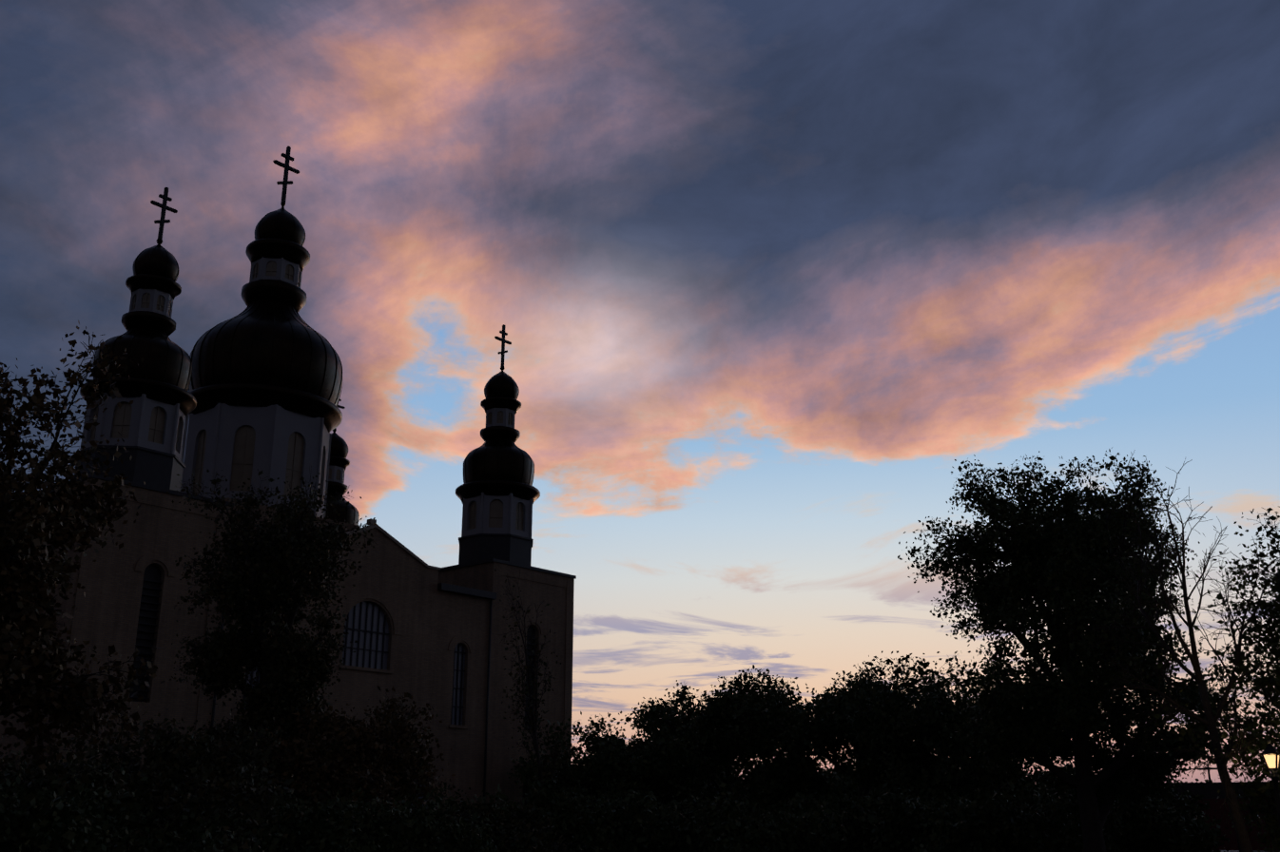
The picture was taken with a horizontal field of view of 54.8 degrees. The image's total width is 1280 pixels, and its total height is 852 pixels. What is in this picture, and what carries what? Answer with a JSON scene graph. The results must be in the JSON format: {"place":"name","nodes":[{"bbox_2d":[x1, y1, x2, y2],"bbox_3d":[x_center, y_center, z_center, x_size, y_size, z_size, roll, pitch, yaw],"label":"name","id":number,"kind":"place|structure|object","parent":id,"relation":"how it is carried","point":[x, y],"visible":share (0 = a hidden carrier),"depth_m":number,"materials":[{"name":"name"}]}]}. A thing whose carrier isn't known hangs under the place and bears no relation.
{"place":"outdoors","nodes":[
{"label":"outdoors","id":0,"kind":"place"},
{"bbox_2d":[0,499,216,851],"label":"tower wall","id":1,"kind":"structure","parent":0,"point":[116,596],"depth_m":47.71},
{"bbox_2d":[17,473,233,507],"bbox_3d":[-21.305,3.178,51.114,6.200,0.160,6.200,-14,-22,37],"label":"tower coping","id":2,"kind":"object","parent":1,"relation":"on","point":[146,487],"visible":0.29,"depth_m":48.84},
{"bbox_2d":[74,445,185,491],"bbox_3d":[-21.305,2.244,51.411,4.008,1.800,4.008,-14,-22,37],"label":"tower base","id":3,"kind":"object","parent":2,"relation":"on","point":[151,467],"visible":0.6,"depth_m":50.00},
{"bbox_2d":[122,563,162,774],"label":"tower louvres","id":4,"kind":"object","parent":1,"relation":"in","point":[147,614],"visible":0.19,"depth_m":47.89,"materials":[{"name":"black"}]},
{"bbox_2d":[180,403,331,518],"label":"tower wall","id":5,"kind":"structure","parent":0,"point":[275,426],"depth_m":62.07,"materials":[{"name":"white paint"}]},
{"bbox_2d":[192,426,322,500],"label":"tower windows","id":6,"kind":"structure","parent":5,"relation":"in","point":[243,455],"depth_m":62.01,"materials":[{"name":"black glass"}]},
{"bbox_2d":[187,279,342,432],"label":"onion dome","id":7,"kind":"structure","parent":5,"relation":"on","point":[268,345],"depth_m":63.26,"materials":[{"name":"metal"}]},
{"bbox_2d":[249,256,302,288],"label":"cupola wall","id":8,"kind":"structure","parent":7,"relation":"on","point":[281,262],"depth_m":66.96,"materials":[{"name":"white paint"}]},
{"bbox_2d":[252,260,299,285],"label":"cupola windows","id":9,"kind":"structure","parent":8,"relation":"in","point":[271,268],"depth_m":67.07,"materials":[{"name":"black glass"}]},
{"bbox_2d":[245,201,310,271],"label":"small dome","id":10,"kind":"structure","parent":8,"relation":"on","point":[280,233],"depth_m":67.56,"materials":[{"name":"black metal"}]},
{"bbox_2d":[272,145,299,202],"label":"cross","id":11,"kind":"object","parent":10,"relation":"on","point":[285,182],"visible":0.98,"depth_m":69.93,"materials":[{"name":"black metal"}]},
{"bbox_2d":[222,497,360,545],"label":"roof","id":12,"kind":"structure","parent":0,"point":[350,526],"depth_m":60.07,"materials":[{"name":"grey metal"}]},
{"bbox_2d":[208,527,489,813],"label":"front wall","id":13,"kind":"structure","parent":0,"point":[420,655],"depth_m":57.63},
{"bbox_2d":[243,601,465,725],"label":"windows","id":14,"kind":"structure","parent":13,"relation":"attached to","point":[377,650],"depth_m":56.08,"materials":[{"name":"black glass"}]},
{"bbox_2d":[239,586,474,793],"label":"wall trim","id":15,"kind":"structure","parent":13,"relation":"attached to","point":[380,596],"depth_m":56.51,"materials":[{"name":"stone"}]},
{"bbox_2d":[326,518,440,570],"bbox_3d":[-12.493,5.226,57.177,0.760,1.820,8.020,-14,-22,37],"label":"gable coping","id":16,"kind":"object","parent":13,"relation":"on","point":[397,543],"visible":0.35,"depth_m":57.74,"materials":[{"name":"stone"}]},
{"bbox_2d":[437,562,566,808],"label":"tower wall","id":17,"kind":"structure","parent":0,"point":[479,576],"depth_m":63.11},
{"bbox_2d":[438,558,576,579],"bbox_3d":[-7.838,8.086,66.598,6.200,0.160,6.200,-14,-22,37],"label":"tower coping","id":18,"kind":"object","parent":17,"relation":"on","point":[507,563],"visible":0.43,"depth_m":64.09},
{"bbox_2d":[458,533,533,565],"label":"tower base","id":19,"kind":"object","parent":18,"relation":"on","point":[505,547],"visible":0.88,"depth_m":65.31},
{"bbox_2d":[461,492,532,538],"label":"tower wall","id":20,"kind":"structure","parent":19,"relation":"on","point":[510,501],"depth_m":66.00,"materials":[{"name":"white paint"}]},
{"bbox_2d":[468,499,523,530],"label":"tower windows","id":21,"kind":"structure","parent":20,"relation":"in","point":[495,519],"depth_m":66.11,"materials":[{"name":"black glass"}]},
{"bbox_2d":[455,426,540,504],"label":"onion dome","id":22,"kind":"structure","parent":20,"relation":"on","point":[498,462],"depth_m":66.80,"materials":[{"name":"metal"}]},
{"bbox_2d":[485,407,515,428],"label":"cupola wall","id":23,"kind":"structure","parent":22,"relation":"on","point":[495,411],"depth_m":68.60,"materials":[{"name":"white paint"}]},
{"bbox_2d":[487,410,512,425],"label":"cupola windows","id":24,"kind":"structure","parent":23,"relation":"in","point":[500,417],"depth_m":68.63,"materials":[{"name":"black glass"}]},
{"bbox_2d":[480,366,521,413],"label":"small dome","id":25,"kind":"structure","parent":23,"relation":"on","point":[501,389],"depth_m":68.97,"materials":[{"name":"black metal"}]},
{"bbox_2d":[494,324,511,366],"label":"cross","id":26,"kind":"object","parent":25,"relation":"on","point":[502,339],"visible":0.96,"depth_m":70.59,"materials":[{"name":"black metal"}]},
{"bbox_2d":[522,625,537,810],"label":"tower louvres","id":27,"kind":"object","parent":17,"relation":"in","point":[529,652],"visible":0.25,"depth_m":63.48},
{"bbox_2d":[484,562,574,803],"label":"wall trim","id":28,"kind":"structure","parent":17,"relation":"attached to","point":[568,583],"depth_m":63.29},
{"bbox_2d":[0,0,1279,782],"label":"sky","id":29,"kind":"structure","parent":0,"point":[759,275],"materials":[{"name":"blue"}]},
{"bbox_2d":[1212,850,1274,851],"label":"street pavement","id":30,"kind":"structure","parent":0,"point":[1238,851],"depth_m":66.12,"materials":[{"name":"grey asphalt"}]},
{"label":"ground","id":31,"kind":"structure","parent":0,"visible":0},
{"bbox_2d":[0,320,164,777],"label":"tree","id":32,"kind":"object","parent":31,"relation":"on","point":[60,513],"visible":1,"depth_m":19.96,"materials":[{"name":"green plant"}]},
{"bbox_2d":[16,478,231,770],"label":"wall trim","id":33,"kind":"structure","parent":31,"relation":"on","point":[83,575],"depth_m":47.83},
{"bbox_2d":[79,392,189,463],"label":"tower wall","id":34,"kind":"structure","parent":33,"relation":"on","point":[143,406],"depth_m":50.57,"materials":[{"name":"white paint"}]},
{"bbox_2d":[90,402,179,450],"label":"tower windows","id":35,"kind":"structure","parent":34,"relation":"in","point":[122,420],"depth_m":50.70,"materials":[{"name":"black glass"}]},
{"bbox_2d":[79,310,196,416],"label":"onion dome","id":36,"kind":"structure","parent":34,"relation":"on","point":[162,372],"depth_m":51.47,"materials":[{"name":"metal"}]},
{"bbox_2d":[128,288,173,317],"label":"cupola wall","id":37,"kind":"structure","parent":36,"relation":"on","point":[139,293],"depth_m":53.15,"materials":[{"name":"white paint"}]},
{"bbox_2d":[132,292,170,315],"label":"cupola windows","id":38,"kind":"structure","parent":37,"relation":"in","point":[145,300],"depth_m":53.18,"materials":[{"name":"black glass"}]},
{"bbox_2d":[125,238,181,300],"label":"small dome","id":39,"kind":"structure","parent":37,"relation":"on","point":[156,267],"depth_m":53.51,"materials":[{"name":"black metal"}]},
{"bbox_2d":[150,187,177,239],"bbox_3d":[-21.305,-9.500,55.134,0.200,2.640,1.322,-14,-22,37],"label":"cross","id":40,"kind":"object","parent":39,"relation":"on","point":[164,207],"visible":0.98,"depth_m":55.11,"materials":[{"name":"black metal"}]},
{"bbox_2d":[59,708,400,851],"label":"bush","id":41,"kind":"object","parent":31,"relation":"on","point":[188,754],"visible":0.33,"depth_m":31.17,"materials":[{"name":"green plant"}]},
{"bbox_2d":[160,463,379,793],"bbox_3d":[-11.451,7.377,37.584,6.237,12.362,6.317,-2,-18,6],"label":"tree","id":42,"kind":"object","parent":31,"relation":"on","point":[291,665],"visible":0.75,"depth_m":37.18,"materials":[{"name":"green plant"}]},
{"bbox_2d":[240,685,455,833],"bbox_3d":[-9.042,10.136,35.129,6.996,5.848,7.475,-14,-22,37],"label":"bush","id":43,"kind":"object","parent":31,"relation":"on","point":[345,755],"visible":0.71,"depth_m":34.90,"materials":[{"name":"green plant"}]},
{"bbox_2d":[494,569,572,792],"bbox_3d":[-3.968,10.693,45.617,3.021,10.859,2.674,-2,-18,7],"label":"slender bare tree","id":44,"kind":"object","parent":31,"relation":"on","point":[533,723],"visible":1,"depth_m":45.77,"materials":[{"name":"green plant"}]},
{"bbox_2d":[506,711,709,851],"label":"tree","id":45,"kind":"object","parent":31,"relation":"on","point":[612,763],"visible":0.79,"depth_m":57.61,"materials":[{"name":"green plant"}]},
{"bbox_2d":[618,664,849,819],"bbox_3d":[3.441,17.699,61.486,14.876,11.435,11.120,-14,-22,37],"label":"tree","id":46,"kind":"object","parent":31,"relation":"on","point":[709,730],"visible":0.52,"depth_m":60.85,"materials":[{"name":"green plant"}]},
{"bbox_2d":[693,758,856,816],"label":"bush","id":47,"kind":"object","parent":31,"relation":"on","point":[838,777],"visible":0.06,"depth_m":88.53,"materials":[{"name":"green plant"}]},
{"bbox_2d":[723,650,972,812],"bbox_3d":[10.953,16.208,60.150,11.936,9.780,11.759,-14,-22,37],"label":"tree","id":48,"kind":"object","parent":31,"relation":"on","point":[863,776],"visible":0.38,"depth_m":58.61,"materials":[{"name":"green plant"}]},
{"bbox_2d":[824,766,875,806],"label":"tree","id":49,"kind":"object","parent":31,"relation":"on","point":[848,787],"visible":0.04,"depth_m":97.99,"materials":[{"name":"green plant"}]},
{"bbox_2d":[820,671,1071,805],"bbox_3d":[13.863,14.825,54.005,9.225,8.047,10.281,-14,-22,37],"label":"tree","id":50,"kind":"object","parent":31,"relation":"on","point":[938,712],"visible":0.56,"depth_m":53.13,"materials":[{"name":"green plant"}]},
{"bbox_2d":[935,756,1075,805],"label":"bush","id":51,"kind":"object","parent":31,"relation":"on","point":[972,795],"visible":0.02,"depth_m":81.93,"materials":[{"name":"green plant"}]},
{"bbox_2d":[1085,458,1279,851],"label":"leaning tree","id":52,"kind":"object","parent":31,"relation":"on","point":[1221,759],"visible":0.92,"depth_m":29.07,"materials":[{"name":"green plant"}]},
{"bbox_2d":[1180,778,1212,782],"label":"tree line","id":53,"kind":"object","parent":31,"relation":"on","point":[1206,781],"depth_m":161.90,"materials":[{"name":"green plant"}]},
{"bbox_2d":[1175,765,1253,782],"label":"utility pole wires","id":54,"kind":"object","parent":31,"relation":"on","point":[1208,768],"visible":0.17,"depth_m":140.22,"materials":[{"name":"metal"}]},
{"bbox_2d":[1150,781,1279,833],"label":"hedge","id":55,"kind":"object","parent":31,"relation":"on","point":[1210,791],"depth_m":130.42,"materials":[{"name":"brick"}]},
{"bbox_2d":[1153,505,1279,851],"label":"tree","id":56,"kind":"object","parent":31,"relation":"on","point":[1259,795],"visible":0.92,"depth_m":30.01,"materials":[{"name":"green plant"}]},
{"bbox_2d":[1260,738,1279,828],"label":"street lamp","id":57,"kind":"object","parent":31,"relation":"on","point":[1270,753],"visible":1,"depth_m":24.57,"materials":[{"name":"metal"}]},
{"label":"street","id":58,"kind":"structure","parent":0,"visible":0},
{"bbox_2d":[897,448,1241,851],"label":"tree","id":59,"kind":"object","parent":58,"relation":"on","point":[1053,557],"visible":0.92,"depth_m":38.10,"materials":[{"name":"green plant"}]},
{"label":"tower","id":60,"kind":"object","parent":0,"visible":0},
{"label":"tower drum","id":61,"kind":"object","parent":60,"relation":"on","visible":0},
{"bbox_2d":[325,481,359,524],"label":"church dome","id":62,"kind":"structure","parent":61,"relation":"on","point":[349,514],"depth_m":78.80,"materials":[{"name":"metal"}]},
{"bbox_2d":[328,465,344,484],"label":"cupola wall","id":63,"kind":"structure","parent":62,"relation":"on","point":[335,469],"depth_m":79.88,"materials":[{"name":"white paint"}]},
{"bbox_2d":[328,467,343,481],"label":"cupola windows","id":64,"kind":"structure","parent":63,"relation":"in","point":[338,476],"depth_m":79.90,"materials":[{"name":"black glass"}]},
{"bbox_2d":[329,428,349,470],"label":"small dome","id":65,"kind":"structure","parent":63,"relation":"on","point":[339,452],"depth_m":80.30,"materials":[{"name":"black metal"}]}
]}

